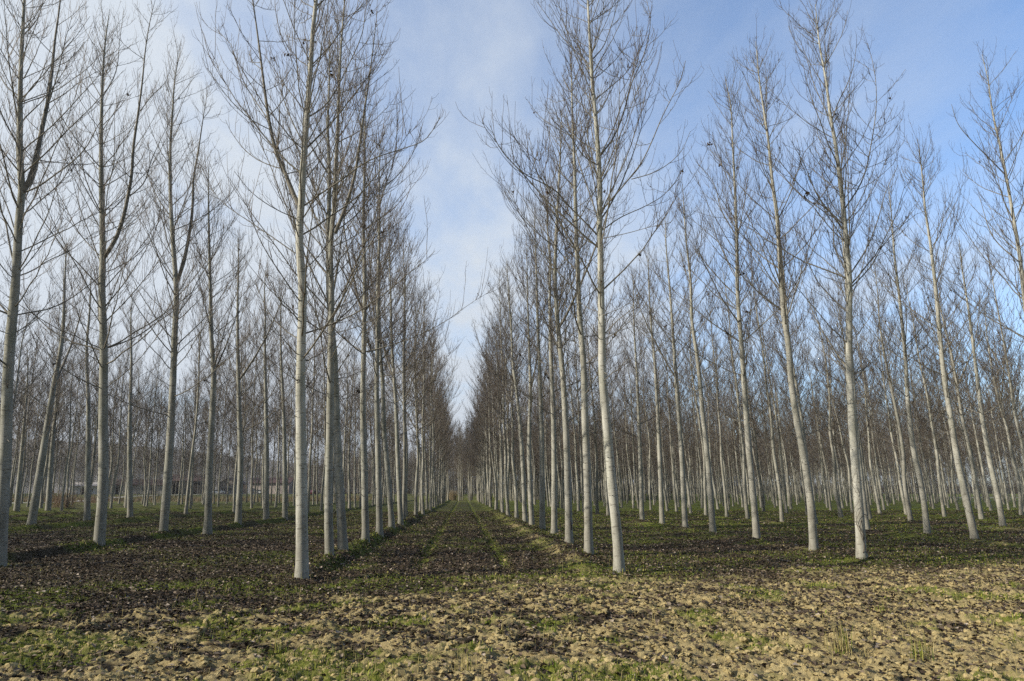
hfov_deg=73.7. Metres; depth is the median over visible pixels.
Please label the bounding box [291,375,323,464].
poplar tree
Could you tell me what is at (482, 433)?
poplar tree
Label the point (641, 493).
poplar tree
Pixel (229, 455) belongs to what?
poplar tree
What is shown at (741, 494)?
poplar tree
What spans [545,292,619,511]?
poplar tree
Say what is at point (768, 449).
poplar tree
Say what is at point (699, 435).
poplar tree
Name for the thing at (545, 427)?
poplar tree
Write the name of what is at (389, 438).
poplar tree
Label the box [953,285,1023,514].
poplar tree
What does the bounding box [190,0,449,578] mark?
poplar tree
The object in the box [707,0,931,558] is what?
poplar tree
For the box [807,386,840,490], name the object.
poplar tree
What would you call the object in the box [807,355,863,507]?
poplar tree
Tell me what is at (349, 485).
poplar tree
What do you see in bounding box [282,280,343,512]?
poplar tree
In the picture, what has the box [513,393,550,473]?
poplar tree
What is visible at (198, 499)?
rough grass
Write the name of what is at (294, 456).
poplar tree
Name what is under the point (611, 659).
soil clods
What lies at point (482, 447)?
poplar tree
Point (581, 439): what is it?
poplar tree
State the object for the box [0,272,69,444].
poplar tree
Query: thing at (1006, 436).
poplar tree
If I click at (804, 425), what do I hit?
poplar tree
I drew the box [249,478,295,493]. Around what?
barn
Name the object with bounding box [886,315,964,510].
poplar tree
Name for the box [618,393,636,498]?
poplar tree
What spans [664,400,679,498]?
poplar tree
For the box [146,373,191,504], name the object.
poplar tree
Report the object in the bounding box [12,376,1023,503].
distant poplars
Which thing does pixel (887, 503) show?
poplar tree
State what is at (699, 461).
poplar tree
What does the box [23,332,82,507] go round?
poplar tree
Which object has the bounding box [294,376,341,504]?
poplar tree
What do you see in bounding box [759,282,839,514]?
poplar tree
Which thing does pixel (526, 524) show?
grass
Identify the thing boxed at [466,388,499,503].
poplar tree
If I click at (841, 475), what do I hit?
poplar tree
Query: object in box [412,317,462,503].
poplar tree
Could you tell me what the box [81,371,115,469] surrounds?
poplar tree
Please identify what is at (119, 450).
poplar tree
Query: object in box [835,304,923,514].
poplar tree
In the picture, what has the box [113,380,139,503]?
poplar tree
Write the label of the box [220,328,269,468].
poplar tree
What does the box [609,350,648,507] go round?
poplar tree
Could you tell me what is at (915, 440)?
poplar tree
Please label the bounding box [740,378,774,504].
poplar tree
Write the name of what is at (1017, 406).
poplar tree
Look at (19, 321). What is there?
poplar tree
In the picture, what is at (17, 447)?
poplar tree
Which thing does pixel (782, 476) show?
poplar tree
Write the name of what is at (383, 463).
poplar tree
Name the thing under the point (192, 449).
poplar tree
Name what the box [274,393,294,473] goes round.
poplar tree
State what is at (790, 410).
poplar tree
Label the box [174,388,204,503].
poplar tree
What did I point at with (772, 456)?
poplar tree
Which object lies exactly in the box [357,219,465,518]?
poplar tree
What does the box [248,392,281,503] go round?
poplar tree
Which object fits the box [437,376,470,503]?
poplar tree
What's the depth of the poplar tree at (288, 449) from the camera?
75.74 m
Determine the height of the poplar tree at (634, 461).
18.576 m
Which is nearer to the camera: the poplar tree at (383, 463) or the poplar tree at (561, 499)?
the poplar tree at (561, 499)
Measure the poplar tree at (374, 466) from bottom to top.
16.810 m
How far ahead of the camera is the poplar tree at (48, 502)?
56.11 m
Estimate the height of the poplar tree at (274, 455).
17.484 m
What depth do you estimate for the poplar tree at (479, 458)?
109.04 m
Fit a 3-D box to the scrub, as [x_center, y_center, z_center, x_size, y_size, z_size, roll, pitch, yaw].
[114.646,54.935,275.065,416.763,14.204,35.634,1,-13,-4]
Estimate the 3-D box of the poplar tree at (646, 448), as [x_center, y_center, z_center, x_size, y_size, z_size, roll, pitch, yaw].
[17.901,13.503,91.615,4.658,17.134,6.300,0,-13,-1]
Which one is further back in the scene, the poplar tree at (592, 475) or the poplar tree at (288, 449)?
the poplar tree at (592, 475)
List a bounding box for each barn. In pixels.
[172,474,215,493]
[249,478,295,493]
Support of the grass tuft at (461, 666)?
on the ground at (466, 504)
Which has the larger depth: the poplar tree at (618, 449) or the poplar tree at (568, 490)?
the poplar tree at (618, 449)
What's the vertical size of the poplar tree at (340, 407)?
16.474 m
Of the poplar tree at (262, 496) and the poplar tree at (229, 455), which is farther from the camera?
the poplar tree at (229, 455)
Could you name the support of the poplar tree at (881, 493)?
on the ground at (466, 504)
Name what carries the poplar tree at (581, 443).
on the ground at (466, 504)
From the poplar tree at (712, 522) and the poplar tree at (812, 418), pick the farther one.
the poplar tree at (812, 418)
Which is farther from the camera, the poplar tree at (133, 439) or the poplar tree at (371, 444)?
the poplar tree at (371, 444)
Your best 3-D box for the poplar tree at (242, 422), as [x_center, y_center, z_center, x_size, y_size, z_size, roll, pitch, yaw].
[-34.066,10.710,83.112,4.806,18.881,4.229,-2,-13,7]
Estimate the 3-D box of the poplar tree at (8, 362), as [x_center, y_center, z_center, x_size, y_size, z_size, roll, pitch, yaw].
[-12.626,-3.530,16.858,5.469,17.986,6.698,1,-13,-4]
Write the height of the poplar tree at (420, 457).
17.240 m
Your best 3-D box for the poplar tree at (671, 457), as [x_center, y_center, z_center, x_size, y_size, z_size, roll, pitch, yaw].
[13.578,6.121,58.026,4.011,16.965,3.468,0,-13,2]
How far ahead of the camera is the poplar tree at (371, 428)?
78.41 m
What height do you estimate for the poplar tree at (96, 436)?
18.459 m
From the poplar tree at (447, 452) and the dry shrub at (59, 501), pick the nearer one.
the dry shrub at (59, 501)
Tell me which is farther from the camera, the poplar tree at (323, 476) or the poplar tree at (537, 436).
the poplar tree at (537, 436)
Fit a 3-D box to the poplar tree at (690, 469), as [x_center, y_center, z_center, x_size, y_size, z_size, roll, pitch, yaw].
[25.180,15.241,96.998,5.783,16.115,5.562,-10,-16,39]
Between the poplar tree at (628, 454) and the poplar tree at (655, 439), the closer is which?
the poplar tree at (655, 439)
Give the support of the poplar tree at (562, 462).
on the ground at (466, 504)
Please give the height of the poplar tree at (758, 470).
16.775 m
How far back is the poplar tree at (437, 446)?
76.47 m
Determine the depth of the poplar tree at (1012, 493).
76.65 m
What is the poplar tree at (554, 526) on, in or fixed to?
on the ground at (466, 504)
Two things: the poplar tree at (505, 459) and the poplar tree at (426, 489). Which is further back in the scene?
the poplar tree at (426, 489)
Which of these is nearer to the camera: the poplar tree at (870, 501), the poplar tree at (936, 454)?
the poplar tree at (936, 454)
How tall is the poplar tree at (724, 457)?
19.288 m
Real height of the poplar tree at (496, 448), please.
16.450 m
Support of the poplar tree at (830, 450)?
on the ground at (466, 504)
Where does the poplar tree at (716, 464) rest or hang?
on the ground at (466, 504)
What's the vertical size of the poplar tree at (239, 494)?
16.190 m
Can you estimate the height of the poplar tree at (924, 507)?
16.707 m
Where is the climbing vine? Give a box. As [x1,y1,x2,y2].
[852,474,867,552]
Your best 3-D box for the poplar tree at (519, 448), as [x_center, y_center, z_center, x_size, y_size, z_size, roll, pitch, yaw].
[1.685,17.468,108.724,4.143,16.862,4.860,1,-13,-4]
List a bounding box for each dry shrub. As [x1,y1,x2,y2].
[43,488,79,507]
[74,493,109,502]
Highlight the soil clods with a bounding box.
[0,540,1023,680]
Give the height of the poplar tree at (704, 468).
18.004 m
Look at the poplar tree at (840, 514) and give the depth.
46.94 m
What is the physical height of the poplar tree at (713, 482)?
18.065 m
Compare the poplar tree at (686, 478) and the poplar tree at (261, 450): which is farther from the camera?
the poplar tree at (261, 450)
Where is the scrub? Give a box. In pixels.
[272,462,1023,493]
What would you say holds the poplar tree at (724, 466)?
on the ground at (466, 504)
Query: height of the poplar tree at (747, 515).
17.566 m
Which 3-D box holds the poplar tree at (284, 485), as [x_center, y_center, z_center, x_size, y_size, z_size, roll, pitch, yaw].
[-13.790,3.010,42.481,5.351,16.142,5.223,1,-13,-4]
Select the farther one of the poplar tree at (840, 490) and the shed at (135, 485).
the shed at (135, 485)
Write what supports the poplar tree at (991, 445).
on the ground at (466, 504)
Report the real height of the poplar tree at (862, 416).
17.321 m
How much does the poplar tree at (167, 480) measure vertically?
21.330 m
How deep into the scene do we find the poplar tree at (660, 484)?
37.60 m
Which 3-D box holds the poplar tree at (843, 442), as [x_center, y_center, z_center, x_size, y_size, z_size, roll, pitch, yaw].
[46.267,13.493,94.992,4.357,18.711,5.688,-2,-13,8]
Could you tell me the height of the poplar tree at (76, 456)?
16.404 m
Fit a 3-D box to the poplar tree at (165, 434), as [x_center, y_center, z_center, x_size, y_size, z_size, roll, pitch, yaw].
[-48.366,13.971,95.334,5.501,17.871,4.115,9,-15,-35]
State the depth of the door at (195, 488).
235.14 m
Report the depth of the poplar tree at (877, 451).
77.12 m
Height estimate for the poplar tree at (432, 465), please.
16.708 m
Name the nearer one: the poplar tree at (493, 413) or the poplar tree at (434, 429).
the poplar tree at (493, 413)
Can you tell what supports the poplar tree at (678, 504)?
on the ground at (466, 504)
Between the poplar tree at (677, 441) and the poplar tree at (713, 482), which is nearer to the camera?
the poplar tree at (713, 482)
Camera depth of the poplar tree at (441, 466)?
95.29 m
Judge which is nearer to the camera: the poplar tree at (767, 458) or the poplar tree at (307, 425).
the poplar tree at (767, 458)
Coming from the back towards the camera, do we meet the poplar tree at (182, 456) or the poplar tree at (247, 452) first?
the poplar tree at (247, 452)
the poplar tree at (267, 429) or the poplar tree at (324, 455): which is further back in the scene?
the poplar tree at (324, 455)
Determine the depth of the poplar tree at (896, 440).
84.21 m
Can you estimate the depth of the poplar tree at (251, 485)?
63.76 m
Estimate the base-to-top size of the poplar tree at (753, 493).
19.807 m
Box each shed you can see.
[69,482,97,493]
[109,479,162,493]
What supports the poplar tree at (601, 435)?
on the ground at (466, 504)
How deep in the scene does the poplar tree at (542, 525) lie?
32.00 m
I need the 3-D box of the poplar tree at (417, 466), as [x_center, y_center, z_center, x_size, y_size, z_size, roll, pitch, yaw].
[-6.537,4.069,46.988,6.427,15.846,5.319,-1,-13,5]
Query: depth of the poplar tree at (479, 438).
91.34 m
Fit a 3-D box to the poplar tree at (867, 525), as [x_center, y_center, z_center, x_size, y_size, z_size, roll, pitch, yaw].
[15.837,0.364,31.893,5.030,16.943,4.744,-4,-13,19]
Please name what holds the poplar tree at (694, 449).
on the ground at (466, 504)
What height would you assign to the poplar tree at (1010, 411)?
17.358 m
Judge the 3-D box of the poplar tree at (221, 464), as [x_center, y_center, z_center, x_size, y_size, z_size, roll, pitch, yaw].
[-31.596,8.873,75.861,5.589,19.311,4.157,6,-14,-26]
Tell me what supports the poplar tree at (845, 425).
on the ground at (466, 504)
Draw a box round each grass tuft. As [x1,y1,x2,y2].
[261,632,289,654]
[446,647,482,671]
[824,619,852,652]
[870,600,893,613]
[897,629,933,661]
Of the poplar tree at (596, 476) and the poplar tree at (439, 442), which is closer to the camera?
the poplar tree at (596, 476)
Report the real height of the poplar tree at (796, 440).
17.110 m
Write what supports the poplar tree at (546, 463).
on the ground at (466, 504)
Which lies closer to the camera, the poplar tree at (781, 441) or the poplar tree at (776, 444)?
the poplar tree at (781, 441)
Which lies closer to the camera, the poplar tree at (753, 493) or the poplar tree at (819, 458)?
the poplar tree at (753, 493)
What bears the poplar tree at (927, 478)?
on the ground at (466, 504)
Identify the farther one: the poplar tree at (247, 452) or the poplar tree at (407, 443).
the poplar tree at (247, 452)
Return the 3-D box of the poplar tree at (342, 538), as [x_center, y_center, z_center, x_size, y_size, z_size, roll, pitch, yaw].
[-5.178,-2.287,19.069,4.634,16.428,4.512,-10,-16,38]
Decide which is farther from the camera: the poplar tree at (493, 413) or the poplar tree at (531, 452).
the poplar tree at (531, 452)
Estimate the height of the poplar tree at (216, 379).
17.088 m
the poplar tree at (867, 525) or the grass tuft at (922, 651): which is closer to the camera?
the grass tuft at (922, 651)
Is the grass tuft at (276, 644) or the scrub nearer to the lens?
the grass tuft at (276, 644)
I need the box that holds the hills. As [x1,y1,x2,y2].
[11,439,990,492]
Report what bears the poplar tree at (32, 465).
on the ground at (466, 504)
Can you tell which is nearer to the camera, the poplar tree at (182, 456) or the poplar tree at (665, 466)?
the poplar tree at (182, 456)
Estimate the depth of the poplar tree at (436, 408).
69.74 m
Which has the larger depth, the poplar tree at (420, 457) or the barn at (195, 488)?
the barn at (195, 488)
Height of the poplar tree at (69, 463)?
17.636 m
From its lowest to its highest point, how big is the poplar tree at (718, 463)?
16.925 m
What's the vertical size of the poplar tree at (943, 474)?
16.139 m
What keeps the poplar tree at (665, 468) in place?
on the ground at (466, 504)
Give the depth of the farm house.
241.81 m
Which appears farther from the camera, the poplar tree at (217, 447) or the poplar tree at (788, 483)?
the poplar tree at (217, 447)
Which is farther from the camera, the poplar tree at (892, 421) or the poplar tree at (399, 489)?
the poplar tree at (892, 421)
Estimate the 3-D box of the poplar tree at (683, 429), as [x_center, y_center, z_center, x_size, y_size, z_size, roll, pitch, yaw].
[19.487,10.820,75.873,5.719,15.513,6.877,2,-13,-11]
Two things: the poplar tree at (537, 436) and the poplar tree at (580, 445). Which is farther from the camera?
the poplar tree at (537, 436)
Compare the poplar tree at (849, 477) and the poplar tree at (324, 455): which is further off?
the poplar tree at (324, 455)
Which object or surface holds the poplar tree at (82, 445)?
on the ground at (466, 504)
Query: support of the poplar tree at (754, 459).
on the ground at (466, 504)
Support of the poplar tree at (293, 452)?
on the ground at (466, 504)
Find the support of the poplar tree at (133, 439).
on the ground at (466, 504)
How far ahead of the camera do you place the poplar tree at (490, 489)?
72.43 m
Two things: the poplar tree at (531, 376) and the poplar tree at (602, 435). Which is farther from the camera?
the poplar tree at (602, 435)
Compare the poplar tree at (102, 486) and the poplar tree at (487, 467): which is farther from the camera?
the poplar tree at (487, 467)
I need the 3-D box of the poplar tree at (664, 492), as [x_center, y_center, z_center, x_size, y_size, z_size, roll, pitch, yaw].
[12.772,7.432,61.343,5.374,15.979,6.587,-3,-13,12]
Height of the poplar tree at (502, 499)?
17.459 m
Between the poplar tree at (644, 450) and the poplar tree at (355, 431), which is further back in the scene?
the poplar tree at (644, 450)
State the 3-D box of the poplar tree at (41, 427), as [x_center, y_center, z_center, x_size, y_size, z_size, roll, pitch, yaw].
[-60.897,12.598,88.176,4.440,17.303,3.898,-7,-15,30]
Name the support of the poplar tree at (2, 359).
on the ground at (466, 504)
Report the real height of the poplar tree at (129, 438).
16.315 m
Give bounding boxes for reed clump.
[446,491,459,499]
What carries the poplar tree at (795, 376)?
on the ground at (466, 504)
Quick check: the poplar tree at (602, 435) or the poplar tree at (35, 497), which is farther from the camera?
the poplar tree at (602, 435)
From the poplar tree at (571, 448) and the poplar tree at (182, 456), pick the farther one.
the poplar tree at (182, 456)
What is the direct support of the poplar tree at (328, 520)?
on the ground at (466, 504)
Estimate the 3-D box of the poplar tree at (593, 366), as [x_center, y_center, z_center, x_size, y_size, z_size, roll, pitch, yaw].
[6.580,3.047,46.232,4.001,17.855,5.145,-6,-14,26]
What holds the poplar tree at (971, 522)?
on the ground at (466, 504)
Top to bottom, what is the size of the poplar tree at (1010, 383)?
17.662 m
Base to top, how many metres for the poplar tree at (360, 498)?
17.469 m
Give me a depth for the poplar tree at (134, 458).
99.43 m
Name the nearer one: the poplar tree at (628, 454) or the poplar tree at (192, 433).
the poplar tree at (192, 433)
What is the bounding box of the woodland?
[10,428,1022,496]
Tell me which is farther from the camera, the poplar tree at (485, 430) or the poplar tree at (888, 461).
the poplar tree at (888, 461)
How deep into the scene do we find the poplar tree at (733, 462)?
97.45 m
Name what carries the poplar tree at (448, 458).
on the ground at (466, 504)
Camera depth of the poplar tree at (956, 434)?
83.64 m
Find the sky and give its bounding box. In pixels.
[0,0,1023,485]
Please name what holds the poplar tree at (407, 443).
on the ground at (466, 504)
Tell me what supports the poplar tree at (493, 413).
on the ground at (466, 504)
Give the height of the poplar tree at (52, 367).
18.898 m
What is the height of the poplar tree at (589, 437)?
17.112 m
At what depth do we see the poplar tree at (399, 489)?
34.15 m
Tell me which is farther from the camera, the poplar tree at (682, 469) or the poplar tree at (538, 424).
the poplar tree at (538, 424)
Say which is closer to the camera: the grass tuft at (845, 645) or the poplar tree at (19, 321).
the grass tuft at (845, 645)
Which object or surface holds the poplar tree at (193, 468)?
on the ground at (466, 504)
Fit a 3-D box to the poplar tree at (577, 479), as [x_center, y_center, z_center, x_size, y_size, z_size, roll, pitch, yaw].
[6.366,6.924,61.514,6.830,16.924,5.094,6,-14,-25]
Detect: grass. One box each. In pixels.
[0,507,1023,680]
[0,518,1003,578]
[12,494,382,502]
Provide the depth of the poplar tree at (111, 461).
79.58 m
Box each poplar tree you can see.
[0,0,153,566]
[0,0,223,545]
[0,224,121,524]
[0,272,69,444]
[0,284,35,417]
[0,311,46,455]
[0,319,72,504]
[2,282,88,461]
[9,351,43,506]
[10,372,39,506]
[12,342,49,511]
[13,360,50,506]
[23,330,93,510]
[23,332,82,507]
[25,377,51,472]
[28,375,78,469]
[33,391,81,496]
[52,327,96,510]
[56,345,96,506]
[61,382,97,504]
[62,244,128,520]
[64,365,115,465]
[72,12,260,531]
[79,313,137,485]
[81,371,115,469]
[82,282,183,517]
[96,351,137,480]
[97,324,150,507]
[97,385,126,495]
[109,352,158,507]
[110,366,154,504]
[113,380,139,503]
[117,385,154,478]
[124,342,175,505]
[134,373,166,505]
[145,370,187,468]
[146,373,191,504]
[147,386,188,472]
[148,271,235,514]
[155,366,207,504]
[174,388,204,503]
[175,146,262,534]
[175,343,219,508]
[179,371,208,504]
[187,386,231,503]
[189,218,295,524]
[189,296,235,457]
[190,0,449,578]
[196,367,235,465]
[201,372,236,503]
[202,344,249,506]
[204,390,252,503]
[207,331,270,512]
[212,0,426,555]
[215,398,252,468]
[217,334,281,508]
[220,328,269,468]
[220,362,255,465]
[220,367,254,506]
[227,253,294,519]
[234,14,402,550]
[234,403,260,480]
[235,267,326,519]
[242,350,288,507]
[243,382,280,503]
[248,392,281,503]
[257,382,287,503]
[259,348,294,506]
[259,397,294,502]
[260,291,326,513]
[269,359,309,505]
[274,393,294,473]
[276,376,310,505]
[281,404,313,483]
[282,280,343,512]
[291,43,513,541]
[291,305,358,510]
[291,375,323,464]
[292,374,323,503]
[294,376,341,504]
[306,345,380,489]
[307,344,374,508]
[310,197,449,524]
[313,399,343,503]
[319,123,450,537]
[319,320,373,480]
[321,391,346,502]
[339,344,379,506]
[341,170,445,527]
[341,356,381,506]
[347,363,399,473]
[350,380,393,503]
[354,367,394,505]
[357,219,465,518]
[368,385,400,502]
[371,379,402,504]
[374,258,442,516]
[379,293,462,515]
[380,384,402,503]
[386,300,447,510]
[387,385,409,492]
[387,394,401,464]
[390,390,408,501]
[397,280,457,514]
[408,341,463,508]
[411,317,465,511]
[411,331,456,470]
[411,365,461,507]
[411,375,448,471]
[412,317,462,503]
[419,357,453,506]
[419,392,447,503]
[421,394,454,504]
[426,388,456,504]
[426,388,460,502]
[432,404,459,502]
[434,397,454,478]
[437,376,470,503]
[456,0,706,572]
[462,358,497,504]
[464,363,509,506]
[464,378,488,478]
[465,314,522,509]
[465,319,518,508]
[465,408,493,485]
[466,341,525,508]
[466,383,493,488]
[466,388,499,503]
[467,365,496,504]
[467,394,493,502]
[468,402,494,503]
[469,364,498,498]
[471,261,534,515]
[471,290,532,498]
[471,365,498,480]
[472,94,635,543]
[473,188,586,528]
[473,362,510,508]
[474,307,527,512]
[475,276,559,517]
[478,249,546,521]
[482,226,562,524]
[483,14,657,553]
[498,169,627,533]
[509,406,526,476]
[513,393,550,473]
[515,388,537,478]
[516,375,539,504]
[516,399,544,503]
[518,365,549,506]
[522,343,569,507]
[522,377,557,463]
[523,354,557,506]
[526,331,589,508]
[527,390,550,467]
[532,345,581,508]
[543,326,615,510]
[544,327,596,509]
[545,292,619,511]
[556,296,645,513]
[561,401,578,502]
[562,386,582,502]
[567,289,646,515]
[569,400,582,476]
[570,403,600,471]
[571,397,598,505]
[572,392,602,470]
[573,267,642,463]
[588,387,625,472]
[588,401,617,505]
[589,383,623,474]
[596,257,692,519]
[597,347,627,506]
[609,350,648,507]
[609,391,630,501]
[610,339,644,508]
[611,397,629,503]
[615,227,703,523]
[618,200,730,527]
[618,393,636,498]
[620,49,827,537]
[623,333,662,509]
[623,384,652,476]
[624,161,748,531]
[624,342,684,510]
[630,390,655,492]
[631,383,656,504]
[636,383,677,466]
[643,366,677,501]
[647,308,712,512]
[647,319,690,511]
[650,406,675,502]
[653,366,689,506]
[660,405,692,478]
[661,374,707,507]
[663,288,735,514]
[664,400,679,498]
[672,396,702,503]
[674,390,718,501]
[677,346,723,507]
[680,293,740,516]
[681,343,719,508]
[687,391,725,462]
[693,327,756,509]
[694,247,762,518]
[699,375,726,505]
[700,20,852,550]
[706,413,724,503]
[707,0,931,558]
[707,360,758,506]
[709,320,780,511]
[710,386,734,503]
[711,376,741,505]
[711,402,746,503]
[713,326,761,510]
[715,392,769,504]
[721,238,810,521]
[725,360,770,507]
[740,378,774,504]
[741,177,845,523]
[741,303,811,512]
[743,365,788,507]
[748,347,802,508]
[753,378,782,505]
[757,326,826,488]
[757,393,776,503]
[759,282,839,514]
[759,380,804,505]
[761,392,794,503]
[773,292,857,517]
[773,375,821,500]
[776,396,807,504]
[781,390,813,464]
[788,369,838,507]
[789,189,899,529]
[798,334,839,509]
[805,397,829,503]
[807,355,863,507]
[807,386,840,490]
[809,335,872,511]
[811,270,892,518]
[816,387,848,503]
[818,314,913,513]
[819,384,849,505]
[824,370,876,468]
[825,349,864,466]
[825,375,853,501]
[833,170,971,533]
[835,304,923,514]
[839,248,938,520]
[841,115,1000,538]
[842,350,888,501]
[842,393,880,504]
[845,314,888,509]
[857,381,888,505]
[868,402,905,503]
[871,343,927,507]
[872,325,910,468]
[877,382,916,477]
[878,373,923,487]
[879,266,973,516]
[881,342,944,508]
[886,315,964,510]
[897,250,1002,518]
[898,359,933,506]
[901,370,936,475]
[906,39,1023,391]
[911,370,960,507]
[912,302,1002,512]
[912,340,975,509]
[917,386,959,504]
[920,226,1023,525]
[932,394,962,485]
[935,317,1012,510]
[935,369,980,505]
[939,359,991,508]
[950,390,979,469]
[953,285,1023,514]
[954,381,1010,506]
[961,229,1023,468]
[967,314,1023,511]
[970,358,1023,506]
[971,389,1008,473]
[975,336,1023,459]
[975,355,1014,509]
[984,385,1023,471]
[994,353,1023,465]
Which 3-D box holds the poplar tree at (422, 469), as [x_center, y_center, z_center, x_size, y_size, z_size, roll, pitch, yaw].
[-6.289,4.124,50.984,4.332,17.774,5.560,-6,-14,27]
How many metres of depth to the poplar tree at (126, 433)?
83.42 m
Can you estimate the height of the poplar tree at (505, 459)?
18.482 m
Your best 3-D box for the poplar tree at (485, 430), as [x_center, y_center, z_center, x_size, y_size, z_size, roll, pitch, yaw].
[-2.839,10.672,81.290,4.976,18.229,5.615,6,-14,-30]
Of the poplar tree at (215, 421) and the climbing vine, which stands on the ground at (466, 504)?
the poplar tree at (215, 421)
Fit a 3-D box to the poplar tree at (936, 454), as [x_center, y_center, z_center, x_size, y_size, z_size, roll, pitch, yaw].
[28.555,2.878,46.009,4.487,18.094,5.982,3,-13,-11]
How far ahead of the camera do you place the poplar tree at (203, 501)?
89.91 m
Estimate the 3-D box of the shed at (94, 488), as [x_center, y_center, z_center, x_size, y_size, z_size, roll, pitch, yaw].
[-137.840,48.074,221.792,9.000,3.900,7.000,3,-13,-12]
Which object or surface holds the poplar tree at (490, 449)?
on the ground at (466, 504)
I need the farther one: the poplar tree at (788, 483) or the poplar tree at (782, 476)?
the poplar tree at (788, 483)
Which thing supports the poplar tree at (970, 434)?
on the ground at (466, 504)
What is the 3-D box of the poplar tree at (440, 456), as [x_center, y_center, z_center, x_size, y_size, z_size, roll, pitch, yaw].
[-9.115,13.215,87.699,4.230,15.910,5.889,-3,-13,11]
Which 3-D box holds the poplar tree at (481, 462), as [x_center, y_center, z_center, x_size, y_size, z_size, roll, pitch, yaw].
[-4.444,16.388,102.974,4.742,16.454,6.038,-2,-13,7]
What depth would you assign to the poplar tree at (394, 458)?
108.58 m
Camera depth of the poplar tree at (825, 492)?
75.36 m
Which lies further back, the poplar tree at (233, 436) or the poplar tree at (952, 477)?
the poplar tree at (233, 436)
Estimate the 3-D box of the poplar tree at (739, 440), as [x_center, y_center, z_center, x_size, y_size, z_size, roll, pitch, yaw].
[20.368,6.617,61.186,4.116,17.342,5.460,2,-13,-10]
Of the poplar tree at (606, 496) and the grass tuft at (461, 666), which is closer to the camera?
the grass tuft at (461, 666)
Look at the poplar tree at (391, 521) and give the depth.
29.63 m
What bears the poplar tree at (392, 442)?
on the ground at (466, 504)
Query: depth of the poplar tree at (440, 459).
83.78 m
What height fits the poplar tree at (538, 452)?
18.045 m
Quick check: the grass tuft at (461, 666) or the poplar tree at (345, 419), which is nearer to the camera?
the grass tuft at (461, 666)
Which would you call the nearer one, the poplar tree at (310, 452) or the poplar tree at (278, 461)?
the poplar tree at (310, 452)
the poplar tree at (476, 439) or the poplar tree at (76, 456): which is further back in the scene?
the poplar tree at (476, 439)
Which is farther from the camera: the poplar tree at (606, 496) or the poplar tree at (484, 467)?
the poplar tree at (484, 467)
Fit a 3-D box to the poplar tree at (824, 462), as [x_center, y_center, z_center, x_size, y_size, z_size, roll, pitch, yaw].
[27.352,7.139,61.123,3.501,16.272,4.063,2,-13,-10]
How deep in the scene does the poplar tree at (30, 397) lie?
64.25 m
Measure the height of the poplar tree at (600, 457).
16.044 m
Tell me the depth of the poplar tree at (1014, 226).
21.90 m
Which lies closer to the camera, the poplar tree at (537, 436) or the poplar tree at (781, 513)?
the poplar tree at (781, 513)
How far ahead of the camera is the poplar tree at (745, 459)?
93.64 m
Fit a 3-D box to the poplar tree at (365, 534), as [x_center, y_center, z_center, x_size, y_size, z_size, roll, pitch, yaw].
[-4.332,-1.915,23.111,7.115,17.178,5.944,8,-15,-32]
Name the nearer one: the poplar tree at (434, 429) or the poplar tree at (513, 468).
the poplar tree at (513, 468)
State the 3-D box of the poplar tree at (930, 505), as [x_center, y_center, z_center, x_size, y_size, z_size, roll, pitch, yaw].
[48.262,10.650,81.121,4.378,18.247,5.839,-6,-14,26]
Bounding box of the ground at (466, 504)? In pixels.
[0,493,1023,680]
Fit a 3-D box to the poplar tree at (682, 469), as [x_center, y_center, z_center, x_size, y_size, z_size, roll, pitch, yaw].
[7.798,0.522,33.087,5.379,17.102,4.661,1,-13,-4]
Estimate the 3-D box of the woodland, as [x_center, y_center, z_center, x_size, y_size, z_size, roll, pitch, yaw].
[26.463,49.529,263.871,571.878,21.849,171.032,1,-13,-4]
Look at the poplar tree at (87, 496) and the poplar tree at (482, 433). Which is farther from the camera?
the poplar tree at (482, 433)
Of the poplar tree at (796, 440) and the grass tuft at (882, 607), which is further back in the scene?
the poplar tree at (796, 440)
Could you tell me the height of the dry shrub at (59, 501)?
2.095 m
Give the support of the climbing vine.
attached to the poplar tree at (844, 221)
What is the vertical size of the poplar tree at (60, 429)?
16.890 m
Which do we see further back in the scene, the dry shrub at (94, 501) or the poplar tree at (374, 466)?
the dry shrub at (94, 501)
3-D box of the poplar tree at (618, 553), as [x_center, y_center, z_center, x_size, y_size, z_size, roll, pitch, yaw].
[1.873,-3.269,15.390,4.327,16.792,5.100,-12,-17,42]
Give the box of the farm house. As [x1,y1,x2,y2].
[220,478,248,493]
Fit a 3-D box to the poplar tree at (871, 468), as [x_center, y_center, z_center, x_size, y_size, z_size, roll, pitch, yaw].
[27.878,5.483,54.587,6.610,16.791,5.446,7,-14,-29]
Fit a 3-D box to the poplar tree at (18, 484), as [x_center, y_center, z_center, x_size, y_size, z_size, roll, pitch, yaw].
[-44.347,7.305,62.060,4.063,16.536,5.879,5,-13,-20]

